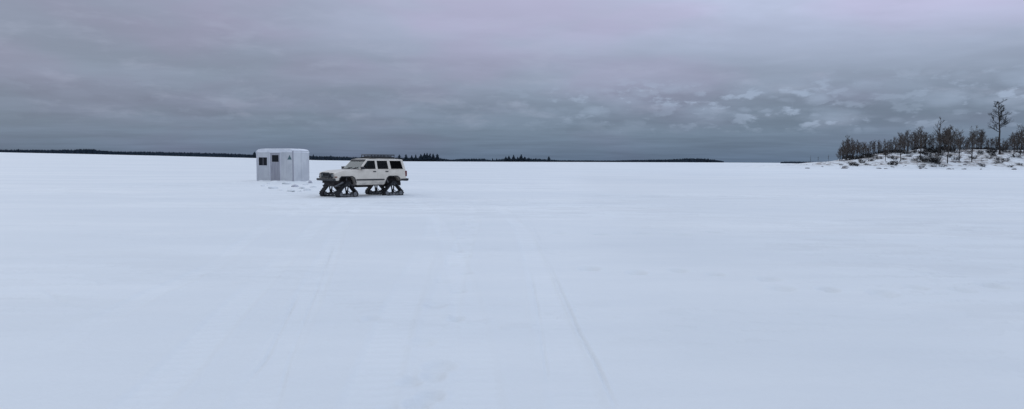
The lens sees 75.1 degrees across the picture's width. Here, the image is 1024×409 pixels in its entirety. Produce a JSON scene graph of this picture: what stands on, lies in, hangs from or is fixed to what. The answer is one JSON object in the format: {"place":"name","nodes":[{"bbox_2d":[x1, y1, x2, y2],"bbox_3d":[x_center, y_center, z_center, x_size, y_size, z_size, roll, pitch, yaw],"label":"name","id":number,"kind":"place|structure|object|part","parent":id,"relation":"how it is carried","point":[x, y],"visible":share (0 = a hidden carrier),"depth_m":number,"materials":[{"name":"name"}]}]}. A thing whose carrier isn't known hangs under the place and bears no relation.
{"place":"outdoors","nodes":[
{"label":"outdoors","id":0,"kind":"place"},
{"bbox_2d":[0,152,1023,408],"bbox_3d":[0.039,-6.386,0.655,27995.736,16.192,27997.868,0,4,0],"label":"snow field","id":1,"kind":"structure","parent":0,"point":[158,282],"depth_m":9.06,"materials":[{"name":"white snow"}]},
{"bbox_2d":[256,149,308,180],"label":"ice fishing shack","id":2,"kind":"structure","parent":1,"relation":"on","point":[283,164],"depth_m":50.65,"materials":[{"name":"white metal"}]},
{"bbox_2d":[258,157,267,165],"bbox_3d":[-19.063,-3.301,50.952,0.900,0.720,0.052,2,4,20],"label":"window","id":3,"kind":"structure","parent":2,"relation":"in","point":[262,161],"depth_m":50.95,"materials":[{"name":"grey"}]},
{"bbox_2d":[270,153,279,179],"bbox_3d":[-17.995,-2.859,50.573,0.860,2.060,0.110,2,4,20],"label":"door","id":4,"kind":"structure","parent":2,"relation":"in","point":[275,157],"depth_m":50.58,"materials":[{"name":"grey metal"}]},
{"bbox_2d":[0,149,723,161],"bbox_3d":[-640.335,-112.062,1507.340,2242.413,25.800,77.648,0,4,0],"label":"forest","id":5,"kind":"object","parent":1,"relation":"on","point":[150,153],"visible":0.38,"depth_m":1477.55,"materials":[{"name":"black plant"}]},
{"bbox_2d":[316,154,408,197],"bbox_3d":[-7.234,-1.429,32.441,4.120,2.030,1.998,-3,5,-43],"label":"tracked suv","id":6,"kind":"object","parent":1,"relation":"on","point":[382,171],"visible":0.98,"depth_m":31.97,"materials":[{"name":"beige paint"}]},
{"bbox_3d":[-6.865,-1.324,31.665,1.014,0.621,0.068,-3,5,-43],"label":"door","id":7,"kind":"part","parent":6,"relation":"part of","materials":[{"name":"beige paint"}]},
{"bbox_3d":[-6.874,-1.893,31.749,0.776,0.398,0.113,-3,5,-43],"label":"side window","id":8,"kind":"part","parent":6,"relation":"part of","materials":[{"name":"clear glass"}]},
{"bbox_3d":[-6.302,-1.946,32.297,2.614,0.512,0.188,-3,5,-43],"label":"window frame","id":9,"kind":"part","parent":6,"relation":"part of","materials":[{"name":"beige paint"}]},
{"bbox_3d":[-6.289,-1.925,32.294,0.611,0.398,0.113,-3,5,-43],"label":"side window","id":10,"kind":"part","parent":6,"relation":"part of","materials":[{"name":"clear glass"}]},
{"bbox_3d":[-6.238,-1.358,32.245,0.664,0.621,0.068,-3,5,-43],"label":"door","id":11,"kind":"part","parent":6,"relation":"part of","materials":[{"name":"beige paint"}]},
{"bbox_3d":[-5.718,-1.956,32.826,0.737,0.398,0.115,-3,5,-43],"label":"side window","id":12,"kind":"part","parent":6,"relation":"part of","materials":[{"name":"black glass"}]},
{"bbox_2d":[435,154,440,161],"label":"spruce","id":13,"kind":"object","parent":1,"relation":"on","point":[437,158],"visible":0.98,"depth_m":1460.29,"materials":[{"name":"green plant"}]},
{"bbox_2d":[781,161,809,162],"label":"forest","id":14,"kind":"object","parent":1,"relation":"on","point":[795,162],"visible":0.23,"depth_m":897.47,"materials":[{"name":"grey plant"}]},
{"bbox_2d":[0,0,1023,162],"label":"sky","id":15,"kind":"structure","parent":0,"point":[728,81],"materials":[{"name":"grey"}]},
{"bbox_2d":[695,149,1023,169],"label":"island bank","id":16,"kind":"structure","parent":0,"point":[879,162],"depth_m":229.46,"materials":[{"name":"white snow"}]},
{"bbox_2d":[882,139,890,160],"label":"bare tree","id":17,"kind":"object","parent":16,"relation":"on","point":[885,148],"visible":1,"depth_m":230.04,"materials":[{"name":"brown plant"}]},
{"bbox_2d":[895,132,907,160],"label":"bare tree","id":18,"kind":"object","parent":16,"relation":"on","point":[901,143],"visible":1,"depth_m":227.72,"materials":[{"name":"brown plant"}]},
{"bbox_2d":[913,134,919,152],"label":"bare tree","id":19,"kind":"object","parent":16,"relation":"on","point":[917,137],"visible":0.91,"depth_m":240.52,"materials":[{"name":"brown plant"}]},
{"bbox_2d":[916,127,925,156],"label":"bare tree","id":20,"kind":"object","parent":16,"relation":"on","point":[922,135],"visible":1,"depth_m":228.04,"materials":[{"name":"brown plant"}]},
{"bbox_2d":[919,152,942,161],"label":"shrub","id":21,"kind":"object","parent":16,"relation":"on","point":[922,158],"visible":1,"depth_m":224.60,"materials":[{"name":"black plant"}]},
{"bbox_2d":[929,146,943,152],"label":"shrub","id":22,"kind":"object","parent":16,"relation":"on","point":[942,149],"visible":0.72,"depth_m":240.27,"materials":[{"name":"black plant"}]},
{"bbox_2d":[935,118,947,155],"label":"bare tree","id":23,"kind":"object","parent":16,"relation":"on","point":[939,129],"visible":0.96,"depth_m":234.61,"materials":[{"name":"brown plant"}]},
{"bbox_2d":[944,126,954,162],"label":"bare tree","id":24,"kind":"object","parent":16,"relation":"on","point":[947,139],"visible":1,"depth_m":225.10,"materials":[{"name":"brown plant"}]},
{"bbox_2d":[953,129,967,160],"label":"bare tree","id":25,"kind":"object","parent":16,"relation":"on","point":[958,141],"visible":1,"depth_m":227.62,"materials":[{"name":"brown plant"}]},
{"bbox_2d":[964,125,979,161],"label":"bare tree","id":26,"kind":"object","parent":16,"relation":"on","point":[972,148],"visible":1,"depth_m":227.56,"materials":[{"name":"brown plant"}]},
{"bbox_2d":[973,129,981,144],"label":"bare tree","id":27,"kind":"object","parent":16,"relation":"on","point":[977,131],"visible":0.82,"depth_m":249.98,"materials":[{"name":"brown plant"}]},
{"bbox_2d":[978,129,984,147],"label":"bare tree","id":28,"kind":"object","parent":16,"relation":"on","point":[982,135],"visible":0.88,"depth_m":253.14,"materials":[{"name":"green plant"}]},
{"bbox_2d":[987,99,1013,154],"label":"bare tree","id":29,"kind":"object","parent":16,"relation":"on","point":[999,114],"visible":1,"depth_m":237.34,"materials":[{"name":"brown plant"}]},
{"bbox_2d":[1009,132,1019,156],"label":"bare tree","id":30,"kind":"object","parent":16,"relation":"on","point":[1014,143],"visible":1,"depth_m":233.65,"materials":[{"name":"brown plant"}]},
{"bbox_2d":[1016,125,1023,154],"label":"bare tree","id":31,"kind":"object","parent":16,"relation":"on","point":[1020,137],"visible":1,"depth_m":238.09,"materials":[{"name":"brown plant"}]}
]}

